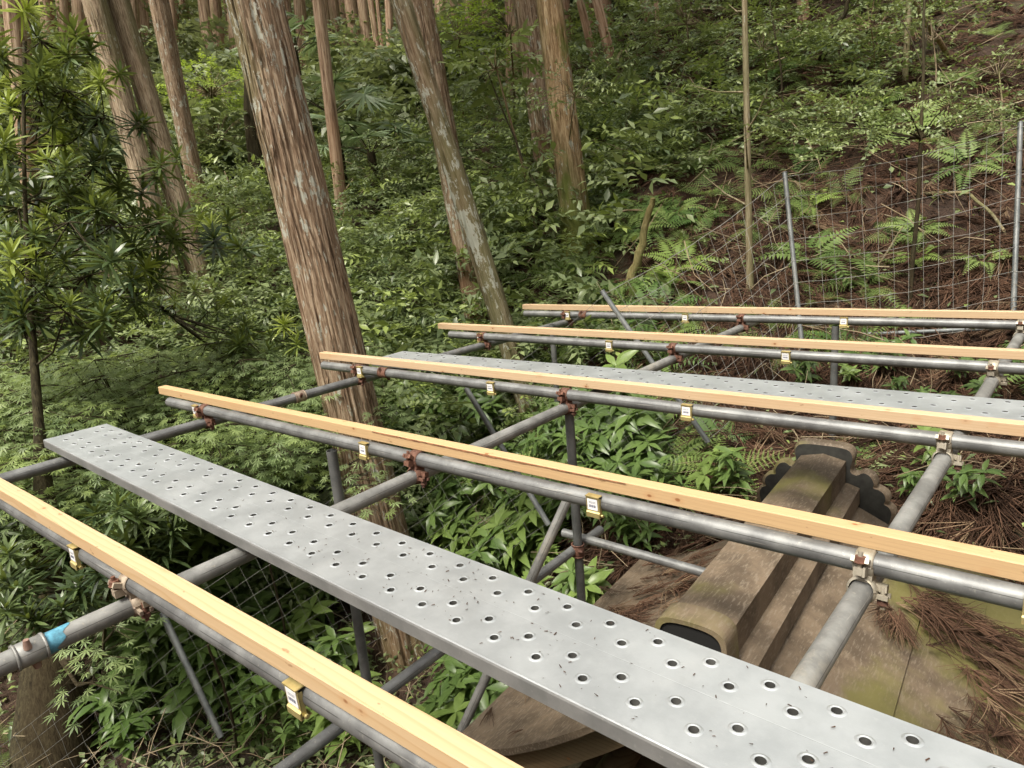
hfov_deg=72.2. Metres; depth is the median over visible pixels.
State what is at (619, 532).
broadleaf plant
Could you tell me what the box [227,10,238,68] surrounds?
cedar tree
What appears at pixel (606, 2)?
cedar tree
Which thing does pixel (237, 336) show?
podocarpus tree
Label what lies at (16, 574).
podocarpus tree
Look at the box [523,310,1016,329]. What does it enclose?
scaffold pipe
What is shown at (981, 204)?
fallen branch
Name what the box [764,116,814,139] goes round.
fern
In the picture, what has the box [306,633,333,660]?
broadleaf plant
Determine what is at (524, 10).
cedar tree
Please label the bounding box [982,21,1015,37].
fern
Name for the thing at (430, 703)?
broadleaf plant
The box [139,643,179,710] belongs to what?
broadleaf plant
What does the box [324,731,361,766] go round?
broadleaf plant
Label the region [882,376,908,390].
broadleaf plant
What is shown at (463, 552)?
broadleaf plant
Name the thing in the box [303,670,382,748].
broadleaf plant
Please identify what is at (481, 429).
broadleaf plant
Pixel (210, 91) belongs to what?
lit shrub
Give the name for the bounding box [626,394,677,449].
broadleaf plant
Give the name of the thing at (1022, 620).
pipe clip
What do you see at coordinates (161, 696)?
fern
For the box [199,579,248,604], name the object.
broadleaf plant
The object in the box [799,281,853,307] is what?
fern
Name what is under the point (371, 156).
windmill palm
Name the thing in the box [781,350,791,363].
pipe clip
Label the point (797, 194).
fern
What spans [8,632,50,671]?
pipe sleeve
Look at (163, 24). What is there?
cedar tree
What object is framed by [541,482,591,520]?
broadleaf plant
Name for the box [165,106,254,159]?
shrub
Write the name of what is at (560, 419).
broadleaf plant
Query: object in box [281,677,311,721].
pipe clip
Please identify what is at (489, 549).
broadleaf plant
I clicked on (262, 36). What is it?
cedar tree
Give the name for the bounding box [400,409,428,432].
broadleaf plant
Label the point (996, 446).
scaffold pipe
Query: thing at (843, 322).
pipe clip
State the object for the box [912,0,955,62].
thin sapling
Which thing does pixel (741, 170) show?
fern
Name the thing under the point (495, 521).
broadleaf plant
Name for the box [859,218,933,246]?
fern
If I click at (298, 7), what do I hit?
cedar tree
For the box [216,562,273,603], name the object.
broadleaf plant
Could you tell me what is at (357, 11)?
cedar tree
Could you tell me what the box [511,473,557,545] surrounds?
broadleaf plant
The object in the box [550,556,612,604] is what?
broadleaf plant
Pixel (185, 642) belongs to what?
broadleaf plant
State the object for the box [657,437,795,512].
fern
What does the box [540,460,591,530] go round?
broadleaf plant
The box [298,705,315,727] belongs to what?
broadleaf plant
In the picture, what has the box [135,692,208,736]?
fern
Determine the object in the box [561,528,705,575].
ledger pipe
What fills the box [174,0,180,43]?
cedar tree
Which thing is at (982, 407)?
steel plank
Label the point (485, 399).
broadleaf plant
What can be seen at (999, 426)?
timber batten
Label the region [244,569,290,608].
broadleaf plant
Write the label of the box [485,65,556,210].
thin sapling
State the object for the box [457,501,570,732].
brace pipe
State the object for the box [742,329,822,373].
fern
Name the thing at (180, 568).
broadleaf plant
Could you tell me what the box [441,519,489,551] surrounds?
broadleaf plant
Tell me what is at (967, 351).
timber batten
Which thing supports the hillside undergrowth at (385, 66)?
on the ground
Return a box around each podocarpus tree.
[0,0,268,767]
[0,478,202,689]
[141,280,309,366]
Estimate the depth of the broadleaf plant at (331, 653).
4.61 m
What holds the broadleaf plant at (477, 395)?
on the ground
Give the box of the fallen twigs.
[0,0,1023,767]
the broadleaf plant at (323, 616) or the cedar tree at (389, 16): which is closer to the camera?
the broadleaf plant at (323, 616)
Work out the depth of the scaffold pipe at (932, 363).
3.48 m
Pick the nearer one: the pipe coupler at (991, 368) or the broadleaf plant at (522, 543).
the pipe coupler at (991, 368)
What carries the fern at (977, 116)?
on the ground
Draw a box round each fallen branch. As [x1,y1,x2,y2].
[588,209,643,254]
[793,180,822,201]
[859,227,902,292]
[923,191,1006,234]
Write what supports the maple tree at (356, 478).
on the ground
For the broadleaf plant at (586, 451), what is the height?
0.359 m
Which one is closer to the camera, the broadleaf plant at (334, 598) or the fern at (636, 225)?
the broadleaf plant at (334, 598)
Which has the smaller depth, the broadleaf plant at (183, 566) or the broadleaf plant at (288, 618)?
the broadleaf plant at (288, 618)
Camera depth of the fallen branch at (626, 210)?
6.69 m
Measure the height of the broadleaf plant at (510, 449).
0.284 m
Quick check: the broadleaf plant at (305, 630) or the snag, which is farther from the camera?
the snag
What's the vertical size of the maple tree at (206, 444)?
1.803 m
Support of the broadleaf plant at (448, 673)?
on the ground
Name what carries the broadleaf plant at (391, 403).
on the ground
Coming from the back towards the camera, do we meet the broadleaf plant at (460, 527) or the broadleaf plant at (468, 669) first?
the broadleaf plant at (460, 527)
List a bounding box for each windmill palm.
[229,12,340,80]
[305,65,406,206]
[317,119,433,211]
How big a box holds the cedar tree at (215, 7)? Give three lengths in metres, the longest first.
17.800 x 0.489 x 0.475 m
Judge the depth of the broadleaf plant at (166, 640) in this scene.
4.67 m
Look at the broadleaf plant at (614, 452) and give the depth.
4.61 m
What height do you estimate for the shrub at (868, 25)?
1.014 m
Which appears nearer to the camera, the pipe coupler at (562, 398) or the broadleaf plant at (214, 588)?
the pipe coupler at (562, 398)
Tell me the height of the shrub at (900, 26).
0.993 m
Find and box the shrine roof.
[462,438,1023,767]
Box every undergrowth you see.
[0,0,584,185]
[0,0,975,675]
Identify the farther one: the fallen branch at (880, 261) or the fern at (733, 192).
the fern at (733, 192)
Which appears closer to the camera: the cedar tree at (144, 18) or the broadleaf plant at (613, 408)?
the broadleaf plant at (613, 408)
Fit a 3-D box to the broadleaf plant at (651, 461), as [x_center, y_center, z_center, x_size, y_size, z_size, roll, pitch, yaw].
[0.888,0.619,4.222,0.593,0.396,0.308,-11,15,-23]
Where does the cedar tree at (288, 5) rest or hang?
on the ground
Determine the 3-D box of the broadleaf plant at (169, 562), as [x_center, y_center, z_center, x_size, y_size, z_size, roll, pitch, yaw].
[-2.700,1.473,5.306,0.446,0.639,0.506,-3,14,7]
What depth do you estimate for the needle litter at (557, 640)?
1.31 m
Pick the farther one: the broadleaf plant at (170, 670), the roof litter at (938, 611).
the broadleaf plant at (170, 670)
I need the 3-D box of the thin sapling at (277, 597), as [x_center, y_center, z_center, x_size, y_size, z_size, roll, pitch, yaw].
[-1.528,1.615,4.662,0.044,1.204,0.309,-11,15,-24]
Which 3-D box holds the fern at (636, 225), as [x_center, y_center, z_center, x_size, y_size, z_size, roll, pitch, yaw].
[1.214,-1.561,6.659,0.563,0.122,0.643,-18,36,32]
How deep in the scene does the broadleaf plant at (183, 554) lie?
5.41 m
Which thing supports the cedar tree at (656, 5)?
on the ground
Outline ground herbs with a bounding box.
[0,0,1023,767]
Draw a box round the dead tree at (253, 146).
[244,80,268,201]
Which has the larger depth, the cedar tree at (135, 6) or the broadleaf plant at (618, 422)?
the cedar tree at (135, 6)
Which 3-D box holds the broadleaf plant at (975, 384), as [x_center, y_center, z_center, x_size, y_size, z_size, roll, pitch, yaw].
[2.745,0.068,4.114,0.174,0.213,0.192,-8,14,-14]
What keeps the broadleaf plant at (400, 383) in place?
on the ground
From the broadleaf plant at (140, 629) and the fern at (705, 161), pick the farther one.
the fern at (705, 161)
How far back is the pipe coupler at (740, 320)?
4.49 m
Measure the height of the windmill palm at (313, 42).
3.223 m
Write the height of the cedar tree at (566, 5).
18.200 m
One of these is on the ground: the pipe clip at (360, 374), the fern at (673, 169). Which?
the fern at (673, 169)
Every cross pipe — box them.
[0,314,763,677]
[0,318,590,482]
[790,333,1023,688]
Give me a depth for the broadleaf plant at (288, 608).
5.20 m
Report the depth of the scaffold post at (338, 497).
2.87 m
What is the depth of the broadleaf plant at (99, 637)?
4.88 m
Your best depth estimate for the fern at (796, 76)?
7.65 m
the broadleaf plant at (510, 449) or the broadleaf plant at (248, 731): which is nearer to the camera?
the broadleaf plant at (248, 731)
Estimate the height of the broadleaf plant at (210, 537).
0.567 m
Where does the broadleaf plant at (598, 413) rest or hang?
on the ground
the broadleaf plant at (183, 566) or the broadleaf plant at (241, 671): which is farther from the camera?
the broadleaf plant at (183, 566)
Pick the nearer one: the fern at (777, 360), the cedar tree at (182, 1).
the fern at (777, 360)
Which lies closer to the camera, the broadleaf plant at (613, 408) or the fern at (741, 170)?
the broadleaf plant at (613, 408)
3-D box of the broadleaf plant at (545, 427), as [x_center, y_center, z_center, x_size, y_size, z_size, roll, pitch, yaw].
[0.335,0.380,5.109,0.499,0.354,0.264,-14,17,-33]
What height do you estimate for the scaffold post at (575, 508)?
1.904 m
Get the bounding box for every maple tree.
[0,331,403,564]
[43,600,166,736]
[307,400,417,520]
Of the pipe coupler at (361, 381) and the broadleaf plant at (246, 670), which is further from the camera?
the broadleaf plant at (246, 670)
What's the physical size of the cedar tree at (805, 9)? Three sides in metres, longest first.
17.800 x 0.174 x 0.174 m
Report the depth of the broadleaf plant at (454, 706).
3.65 m
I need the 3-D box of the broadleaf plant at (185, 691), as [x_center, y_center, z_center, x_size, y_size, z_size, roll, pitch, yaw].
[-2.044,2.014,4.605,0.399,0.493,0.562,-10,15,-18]
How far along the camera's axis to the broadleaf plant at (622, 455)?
4.44 m
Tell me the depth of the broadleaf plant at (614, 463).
4.29 m
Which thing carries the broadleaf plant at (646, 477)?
on the ground
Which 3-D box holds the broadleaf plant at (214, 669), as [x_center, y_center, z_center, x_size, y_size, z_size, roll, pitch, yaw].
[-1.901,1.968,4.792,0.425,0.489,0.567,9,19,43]
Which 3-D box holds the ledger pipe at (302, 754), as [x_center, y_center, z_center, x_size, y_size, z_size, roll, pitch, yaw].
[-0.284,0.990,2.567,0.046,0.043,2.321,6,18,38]
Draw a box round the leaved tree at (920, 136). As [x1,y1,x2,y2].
[721,0,1023,308]
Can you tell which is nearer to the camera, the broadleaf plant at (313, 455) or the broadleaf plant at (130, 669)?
the broadleaf plant at (130, 669)
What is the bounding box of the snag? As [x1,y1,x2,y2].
[623,197,655,294]
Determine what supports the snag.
on the ground
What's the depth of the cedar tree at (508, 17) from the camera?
11.96 m
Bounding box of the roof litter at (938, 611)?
[480,540,1023,765]
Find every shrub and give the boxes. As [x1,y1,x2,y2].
[156,48,243,132]
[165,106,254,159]
[399,0,512,116]
[449,0,516,127]
[507,56,635,226]
[617,0,759,62]
[698,1,840,95]
[794,0,952,68]
[856,0,1013,100]
[907,38,1023,129]
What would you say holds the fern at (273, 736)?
on the ground
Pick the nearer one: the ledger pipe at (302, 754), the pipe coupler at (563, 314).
the ledger pipe at (302, 754)
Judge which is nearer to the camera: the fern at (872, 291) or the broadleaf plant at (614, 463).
the broadleaf plant at (614, 463)
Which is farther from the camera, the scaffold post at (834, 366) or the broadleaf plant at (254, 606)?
the broadleaf plant at (254, 606)
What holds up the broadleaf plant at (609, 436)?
on the ground
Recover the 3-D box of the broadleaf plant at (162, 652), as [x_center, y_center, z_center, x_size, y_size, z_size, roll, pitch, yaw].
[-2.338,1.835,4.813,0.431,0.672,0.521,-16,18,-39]
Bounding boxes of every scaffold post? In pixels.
[326,449,384,767]
[549,324,559,402]
[565,413,585,601]
[829,325,838,440]
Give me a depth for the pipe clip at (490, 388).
3.31 m
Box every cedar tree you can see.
[0,4,4,60]
[1,0,43,231]
[38,0,56,42]
[56,0,72,55]
[59,0,69,51]
[73,0,89,67]
[80,0,196,339]
[107,0,220,330]
[130,0,141,39]
[139,0,151,60]
[148,0,210,211]
[169,0,178,44]
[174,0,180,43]
[179,0,187,43]
[198,0,213,47]
[209,0,225,84]
[223,0,228,37]
[225,0,426,670]
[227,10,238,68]
[286,0,296,48]
[293,0,310,68]
[296,0,302,68]
[312,0,350,236]
[324,0,331,51]
[328,0,341,61]
[339,0,349,54]
[344,0,359,43]
[355,0,360,33]
[357,0,372,55]
[367,0,379,54]
[375,0,383,45]
[385,0,393,46]
[388,0,539,437]
[411,0,489,323]
[435,0,445,16]
[450,0,461,26]
[464,0,478,91]
[481,0,498,88]
[505,0,523,100]
[512,0,556,210]
[535,0,599,272]
[562,0,574,41]
[576,0,598,75]
[584,2,595,37]
[592,0,619,79]
[596,0,613,31]
[639,0,653,23]
[654,1,660,44]
[797,0,810,27]
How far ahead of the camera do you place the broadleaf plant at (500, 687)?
3.59 m
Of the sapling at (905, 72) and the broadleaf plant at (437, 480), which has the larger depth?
the sapling at (905, 72)
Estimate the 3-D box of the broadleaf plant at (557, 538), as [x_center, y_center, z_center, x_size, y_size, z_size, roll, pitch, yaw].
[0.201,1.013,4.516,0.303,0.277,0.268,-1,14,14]
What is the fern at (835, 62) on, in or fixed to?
on the ground
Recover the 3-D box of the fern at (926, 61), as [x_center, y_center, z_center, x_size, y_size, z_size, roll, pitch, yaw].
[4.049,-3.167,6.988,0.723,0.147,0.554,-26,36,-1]
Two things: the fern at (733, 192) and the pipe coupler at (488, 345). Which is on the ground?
the fern at (733, 192)
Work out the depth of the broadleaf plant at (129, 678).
4.57 m
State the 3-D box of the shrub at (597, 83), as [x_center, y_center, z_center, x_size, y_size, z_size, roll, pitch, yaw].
[0.595,-2.122,6.568,1.138,1.545,2.010,-2,14,10]
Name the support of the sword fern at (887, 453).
on the ground
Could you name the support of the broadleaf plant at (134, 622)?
on the ground
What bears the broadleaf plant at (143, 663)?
on the ground
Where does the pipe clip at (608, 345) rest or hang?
attached to the scaffold pipe at (932, 363)
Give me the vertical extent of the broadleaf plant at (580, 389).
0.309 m
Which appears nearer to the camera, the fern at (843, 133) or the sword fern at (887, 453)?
the sword fern at (887, 453)
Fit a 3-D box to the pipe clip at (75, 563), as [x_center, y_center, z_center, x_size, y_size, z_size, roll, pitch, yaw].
[-1.159,0.460,1.902,0.049,0.063,0.061,7,17,39]
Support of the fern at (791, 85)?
on the ground
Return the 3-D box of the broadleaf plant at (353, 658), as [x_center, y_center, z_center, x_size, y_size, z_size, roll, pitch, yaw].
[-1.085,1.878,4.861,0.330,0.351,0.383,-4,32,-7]
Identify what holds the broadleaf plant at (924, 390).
on the ground
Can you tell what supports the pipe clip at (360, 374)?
attached to the scaffold pipe at (996, 446)
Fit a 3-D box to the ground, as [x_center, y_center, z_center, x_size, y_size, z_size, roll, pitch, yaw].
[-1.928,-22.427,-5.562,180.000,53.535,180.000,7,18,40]
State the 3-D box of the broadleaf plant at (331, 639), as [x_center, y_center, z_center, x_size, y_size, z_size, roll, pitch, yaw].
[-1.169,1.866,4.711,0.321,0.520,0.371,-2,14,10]
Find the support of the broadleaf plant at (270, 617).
on the ground
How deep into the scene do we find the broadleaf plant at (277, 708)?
4.42 m
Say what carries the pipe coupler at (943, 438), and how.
attached to the cross pipe at (819, 659)
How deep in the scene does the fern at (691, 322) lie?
5.33 m
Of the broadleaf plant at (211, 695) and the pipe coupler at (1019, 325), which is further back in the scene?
the broadleaf plant at (211, 695)
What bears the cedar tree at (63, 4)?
on the ground
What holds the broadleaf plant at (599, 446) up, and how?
on the ground
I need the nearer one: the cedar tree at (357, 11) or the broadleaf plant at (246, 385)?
the broadleaf plant at (246, 385)
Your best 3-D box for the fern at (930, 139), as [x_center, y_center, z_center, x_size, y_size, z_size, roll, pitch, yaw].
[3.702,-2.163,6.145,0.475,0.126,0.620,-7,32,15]
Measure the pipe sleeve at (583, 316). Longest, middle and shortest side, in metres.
0.088 x 0.062 x 0.062 m
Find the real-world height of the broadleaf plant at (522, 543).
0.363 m
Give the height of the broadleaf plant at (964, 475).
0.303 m
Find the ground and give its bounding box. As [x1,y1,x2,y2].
[0,0,1023,767]
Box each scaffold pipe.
[0,499,436,767]
[165,397,1023,610]
[320,361,1023,457]
[448,331,1023,374]
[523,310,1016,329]
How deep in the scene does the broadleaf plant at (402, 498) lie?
5.75 m
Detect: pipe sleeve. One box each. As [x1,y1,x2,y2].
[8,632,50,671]
[291,390,306,403]
[377,367,390,379]
[571,541,584,558]
[578,311,588,318]
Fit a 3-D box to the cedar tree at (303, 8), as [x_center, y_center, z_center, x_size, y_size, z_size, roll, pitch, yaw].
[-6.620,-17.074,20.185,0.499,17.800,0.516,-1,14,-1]
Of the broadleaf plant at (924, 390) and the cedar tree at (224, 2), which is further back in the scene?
the cedar tree at (224, 2)
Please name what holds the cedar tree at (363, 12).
on the ground
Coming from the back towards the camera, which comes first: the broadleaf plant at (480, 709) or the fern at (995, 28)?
the fern at (995, 28)
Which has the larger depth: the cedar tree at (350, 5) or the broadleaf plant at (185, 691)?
the cedar tree at (350, 5)
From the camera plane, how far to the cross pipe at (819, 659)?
1.46 m
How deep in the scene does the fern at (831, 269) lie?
5.27 m
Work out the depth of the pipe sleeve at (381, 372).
3.80 m
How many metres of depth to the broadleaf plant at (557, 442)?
4.61 m
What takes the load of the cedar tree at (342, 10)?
on the ground
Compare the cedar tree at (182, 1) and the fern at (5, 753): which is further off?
the cedar tree at (182, 1)
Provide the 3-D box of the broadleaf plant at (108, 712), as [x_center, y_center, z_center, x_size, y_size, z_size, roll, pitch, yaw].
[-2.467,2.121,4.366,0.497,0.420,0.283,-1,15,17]
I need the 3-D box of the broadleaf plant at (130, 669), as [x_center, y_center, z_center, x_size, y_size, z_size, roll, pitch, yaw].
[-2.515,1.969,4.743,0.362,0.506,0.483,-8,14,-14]
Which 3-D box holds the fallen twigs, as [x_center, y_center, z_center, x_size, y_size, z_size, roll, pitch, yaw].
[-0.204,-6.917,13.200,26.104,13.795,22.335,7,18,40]
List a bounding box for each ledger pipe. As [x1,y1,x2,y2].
[273,526,603,767]
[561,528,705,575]
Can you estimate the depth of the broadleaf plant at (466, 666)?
4.14 m
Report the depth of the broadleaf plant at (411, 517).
5.56 m
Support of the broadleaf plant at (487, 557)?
on the ground
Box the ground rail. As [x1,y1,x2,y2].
[851,328,999,335]
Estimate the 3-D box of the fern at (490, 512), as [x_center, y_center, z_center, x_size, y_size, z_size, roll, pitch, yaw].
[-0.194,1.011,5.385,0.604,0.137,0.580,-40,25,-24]
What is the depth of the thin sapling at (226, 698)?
3.95 m
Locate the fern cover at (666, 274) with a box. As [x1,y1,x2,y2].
[0,0,1023,576]
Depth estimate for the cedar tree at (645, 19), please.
11.15 m
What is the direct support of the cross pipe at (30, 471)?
attached to the scaffold pipe at (945, 323)
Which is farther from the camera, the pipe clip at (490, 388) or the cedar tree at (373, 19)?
the cedar tree at (373, 19)
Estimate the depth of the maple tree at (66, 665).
3.30 m
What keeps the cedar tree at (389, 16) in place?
on the ground
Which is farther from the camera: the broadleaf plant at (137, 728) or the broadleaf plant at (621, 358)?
the broadleaf plant at (621, 358)
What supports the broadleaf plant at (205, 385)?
on the ground
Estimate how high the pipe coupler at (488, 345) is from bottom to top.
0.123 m
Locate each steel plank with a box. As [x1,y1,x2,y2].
[43,424,1023,767]
[372,351,1023,420]
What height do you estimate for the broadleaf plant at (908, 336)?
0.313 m
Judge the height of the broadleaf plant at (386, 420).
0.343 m
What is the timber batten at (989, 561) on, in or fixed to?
on the scaffold pipe at (975, 587)
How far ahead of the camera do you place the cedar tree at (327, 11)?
21.32 m
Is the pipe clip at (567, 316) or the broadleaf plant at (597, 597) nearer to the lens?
the broadleaf plant at (597, 597)
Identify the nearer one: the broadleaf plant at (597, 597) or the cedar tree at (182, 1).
the broadleaf plant at (597, 597)
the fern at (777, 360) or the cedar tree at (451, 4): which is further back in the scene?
the cedar tree at (451, 4)
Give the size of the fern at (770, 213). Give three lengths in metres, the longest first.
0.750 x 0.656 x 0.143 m
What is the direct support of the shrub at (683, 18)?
on the ground
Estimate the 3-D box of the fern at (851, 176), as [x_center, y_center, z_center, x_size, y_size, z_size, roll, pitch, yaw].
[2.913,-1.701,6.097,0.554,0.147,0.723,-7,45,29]
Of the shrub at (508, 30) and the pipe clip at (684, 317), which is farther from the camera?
the shrub at (508, 30)
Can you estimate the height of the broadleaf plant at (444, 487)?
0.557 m
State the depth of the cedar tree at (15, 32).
9.32 m
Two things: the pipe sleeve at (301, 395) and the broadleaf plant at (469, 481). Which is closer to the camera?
the pipe sleeve at (301, 395)
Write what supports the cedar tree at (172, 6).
on the ground
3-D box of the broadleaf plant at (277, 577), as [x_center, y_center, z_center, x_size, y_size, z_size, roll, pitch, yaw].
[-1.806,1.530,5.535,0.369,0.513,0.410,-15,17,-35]
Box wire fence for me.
[0,121,1023,767]
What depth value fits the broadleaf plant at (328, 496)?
5.94 m
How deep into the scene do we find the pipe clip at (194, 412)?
3.35 m
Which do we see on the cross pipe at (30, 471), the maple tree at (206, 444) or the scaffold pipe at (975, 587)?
the scaffold pipe at (975, 587)
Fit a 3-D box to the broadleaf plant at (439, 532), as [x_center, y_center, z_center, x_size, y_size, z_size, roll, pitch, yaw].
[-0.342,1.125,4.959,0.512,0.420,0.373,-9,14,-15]
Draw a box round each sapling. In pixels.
[207,644,239,767]
[268,562,286,635]
[439,18,543,245]
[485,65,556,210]
[691,0,767,295]
[769,0,784,142]
[818,0,849,60]
[901,0,911,86]
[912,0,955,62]
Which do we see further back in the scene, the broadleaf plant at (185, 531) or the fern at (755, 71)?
the fern at (755, 71)
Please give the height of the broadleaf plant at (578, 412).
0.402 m
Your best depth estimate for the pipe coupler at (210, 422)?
3.32 m
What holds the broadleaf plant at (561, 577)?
on the ground
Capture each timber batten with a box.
[0,478,523,767]
[158,385,1023,582]
[319,351,1023,436]
[438,323,1023,359]
[522,304,1023,318]
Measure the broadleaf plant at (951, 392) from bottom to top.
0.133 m
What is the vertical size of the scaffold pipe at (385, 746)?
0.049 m
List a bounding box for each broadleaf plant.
[66,662,158,726]
[84,615,140,660]
[86,684,150,750]
[97,625,130,685]
[98,707,162,767]
[104,637,171,700]
[105,612,177,686]
[106,660,153,705]
[109,624,175,696]
[124,608,157,625]
[135,614,190,673]
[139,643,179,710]
[140,618,198,686]
[148,626,222,742]
[152,546,180,569]
[154,630,202,676]
[160,541,196,569]
[162,645,225,714]
[166,521,194,542]
[166,651,187,682]
[169,559,192,572]
[172,522,233,563]
[172,533,208,574]
[172,639,253,737]
[176,370,228,395]
[194,544,227,579]
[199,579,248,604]
[200,657,247,708]
[202,669,249,695]
[202,671,278,747]
[204,642,257,715]
[211,548,262,588]
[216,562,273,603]
[217,581,250,605]
[220,682,286,766]
[230,373,275,398]
[233,590,279,618]
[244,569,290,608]
[244,682,287,726]
[248,598,288,672]
[259,559,297,592]
[269,586,312,621]
[272,711,313,755]
[276,608,332,649]
[282,591,338,648]
[290,581,333,626]
[298,449,324,475]
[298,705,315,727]
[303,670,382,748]
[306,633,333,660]
[307,664,380,758]
[314,625,354,667]
[318,644,352,671]
[321,488,333,504]
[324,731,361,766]
[329,596,337,605]
[338,622,376,670]
[382,394,415,410]
[383,416,405,429]
[388,371,422,414]
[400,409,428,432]
[400,487,429,516]
[402,500,420,529]
[414,388,456,422]
[415,497,480,548]
[416,689,469,729]
[419,394,467,440]
[421,668,489,718]
[422,688,461,720]
[423,644,446,662]
[423,654,471,698]
[426,505,487,551]
[427,473,444,489]
[429,473,476,521]
[429,476,475,517]
[440,655,471,673]
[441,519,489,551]
[441,687,469,729]
[444,519,487,564]
[454,387,486,417]
[454,690,502,727]
[455,666,495,694]
[456,476,482,497]
[458,388,511,436]
[459,392,510,431]
[464,461,505,506]
[465,679,499,718]
[466,392,496,434]
[466,523,511,568]
[468,528,541,577]
[481,502,544,571]
[482,521,521,570]
[486,682,507,691]
[494,443,522,454]
[495,487,526,508]
[504,507,550,555]
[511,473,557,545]
[517,425,557,459]
[521,571,552,586]
[525,521,566,555]
[528,508,568,530]
[531,404,564,437]
[532,527,564,580]
[537,415,580,449]
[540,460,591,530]
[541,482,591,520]
[541,500,570,517]
[543,402,576,460]
[547,425,607,488]
[549,558,608,602]
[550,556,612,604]
[559,440,623,469]
[565,404,617,437]
[572,387,591,405]
[574,416,616,457]
[575,403,595,427]
[575,589,606,600]
[585,495,671,551]
[589,430,626,465]
[590,448,650,500]
[592,430,628,456]
[599,472,643,500]
[600,512,635,541]
[602,350,638,412]
[603,411,673,468]
[605,365,631,418]
[610,450,650,480]
[611,406,670,465]
[624,449,662,479]
[624,450,695,507]
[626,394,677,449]
[644,430,662,451]
[684,444,738,493]
[712,446,756,499]
[779,360,821,383]
[838,363,861,382]
[861,328,923,372]
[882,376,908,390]
[895,466,931,502]
[910,425,960,468]
[914,386,936,392]
[936,390,960,394]
[939,459,1005,510]
[946,356,988,380]
[959,375,1002,396]
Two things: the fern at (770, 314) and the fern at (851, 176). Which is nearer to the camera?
the fern at (770, 314)
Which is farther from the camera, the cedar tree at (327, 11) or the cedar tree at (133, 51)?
the cedar tree at (327, 11)
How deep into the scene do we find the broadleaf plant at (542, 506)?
4.54 m
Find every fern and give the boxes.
[0,716,13,767]
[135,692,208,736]
[143,683,221,714]
[244,717,311,745]
[253,717,360,765]
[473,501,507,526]
[564,337,606,364]
[619,211,660,232]
[634,155,713,175]
[646,359,696,373]
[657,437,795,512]
[659,430,715,480]
[663,209,717,244]
[669,289,715,333]
[673,170,738,196]
[676,144,755,176]
[684,116,712,144]
[700,147,783,186]
[705,325,757,355]
[707,175,762,212]
[722,198,801,253]
[729,299,805,332]
[737,64,772,78]
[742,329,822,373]
[744,179,820,218]
[756,75,804,118]
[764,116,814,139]
[784,72,834,90]
[787,40,861,70]
[787,153,840,201]
[790,253,866,283]
[799,88,862,110]
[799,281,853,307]
[804,123,872,149]
[806,257,902,308]
[820,161,882,205]
[829,1,865,19]
[834,72,892,101]
[858,448,901,474]
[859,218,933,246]
[879,45,958,76]
[909,126,953,144]
[926,96,1010,143]
[945,66,980,82]
[968,130,1016,155]
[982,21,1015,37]
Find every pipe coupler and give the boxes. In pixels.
[107,573,153,620]
[194,404,216,429]
[350,364,366,386]
[402,449,429,487]
[476,332,491,349]
[556,387,577,415]
[560,310,573,326]
[666,342,683,364]
[736,314,749,332]
[846,546,890,609]
[931,430,963,471]
[983,360,1007,388]
[1013,319,1023,341]
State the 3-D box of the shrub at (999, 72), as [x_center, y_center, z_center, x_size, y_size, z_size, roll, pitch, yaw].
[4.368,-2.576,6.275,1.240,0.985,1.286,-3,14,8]
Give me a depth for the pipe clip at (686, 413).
2.68 m
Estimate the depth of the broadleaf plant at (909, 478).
3.55 m
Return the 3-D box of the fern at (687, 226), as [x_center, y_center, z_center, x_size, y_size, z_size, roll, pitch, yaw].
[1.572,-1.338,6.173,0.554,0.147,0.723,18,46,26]
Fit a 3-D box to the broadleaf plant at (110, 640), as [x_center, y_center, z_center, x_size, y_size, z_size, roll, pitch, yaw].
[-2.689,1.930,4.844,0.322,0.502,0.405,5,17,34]
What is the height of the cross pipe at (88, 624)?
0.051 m
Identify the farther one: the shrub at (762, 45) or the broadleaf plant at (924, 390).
the shrub at (762, 45)
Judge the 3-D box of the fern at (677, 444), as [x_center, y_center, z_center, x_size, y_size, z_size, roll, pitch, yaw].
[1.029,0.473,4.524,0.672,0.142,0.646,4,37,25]
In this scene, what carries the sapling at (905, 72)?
on the ground
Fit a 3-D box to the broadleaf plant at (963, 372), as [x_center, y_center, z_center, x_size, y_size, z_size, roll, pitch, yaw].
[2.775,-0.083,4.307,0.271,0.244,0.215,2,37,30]
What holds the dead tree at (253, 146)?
on the ground
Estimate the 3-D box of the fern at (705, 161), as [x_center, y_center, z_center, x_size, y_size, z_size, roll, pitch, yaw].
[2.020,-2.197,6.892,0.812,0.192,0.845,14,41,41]
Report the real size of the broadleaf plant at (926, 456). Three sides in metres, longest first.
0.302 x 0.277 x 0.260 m
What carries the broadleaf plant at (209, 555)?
on the ground
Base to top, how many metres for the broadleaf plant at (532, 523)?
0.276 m
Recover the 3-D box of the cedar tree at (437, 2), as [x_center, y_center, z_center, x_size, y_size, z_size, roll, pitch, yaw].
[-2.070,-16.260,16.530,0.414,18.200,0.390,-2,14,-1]
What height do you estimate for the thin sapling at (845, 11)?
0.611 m
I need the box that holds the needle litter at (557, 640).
[77,442,994,767]
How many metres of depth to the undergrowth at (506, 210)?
7.47 m
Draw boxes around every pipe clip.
[66,543,85,569]
[191,404,200,418]
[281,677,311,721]
[356,366,363,377]
[358,441,370,460]
[485,381,496,395]
[564,311,570,319]
[585,493,603,518]
[605,340,613,351]
[681,403,693,420]
[682,314,688,322]
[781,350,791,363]
[839,317,848,327]
[1021,600,1023,624]
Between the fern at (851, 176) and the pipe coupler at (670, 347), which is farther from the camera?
the fern at (851, 176)

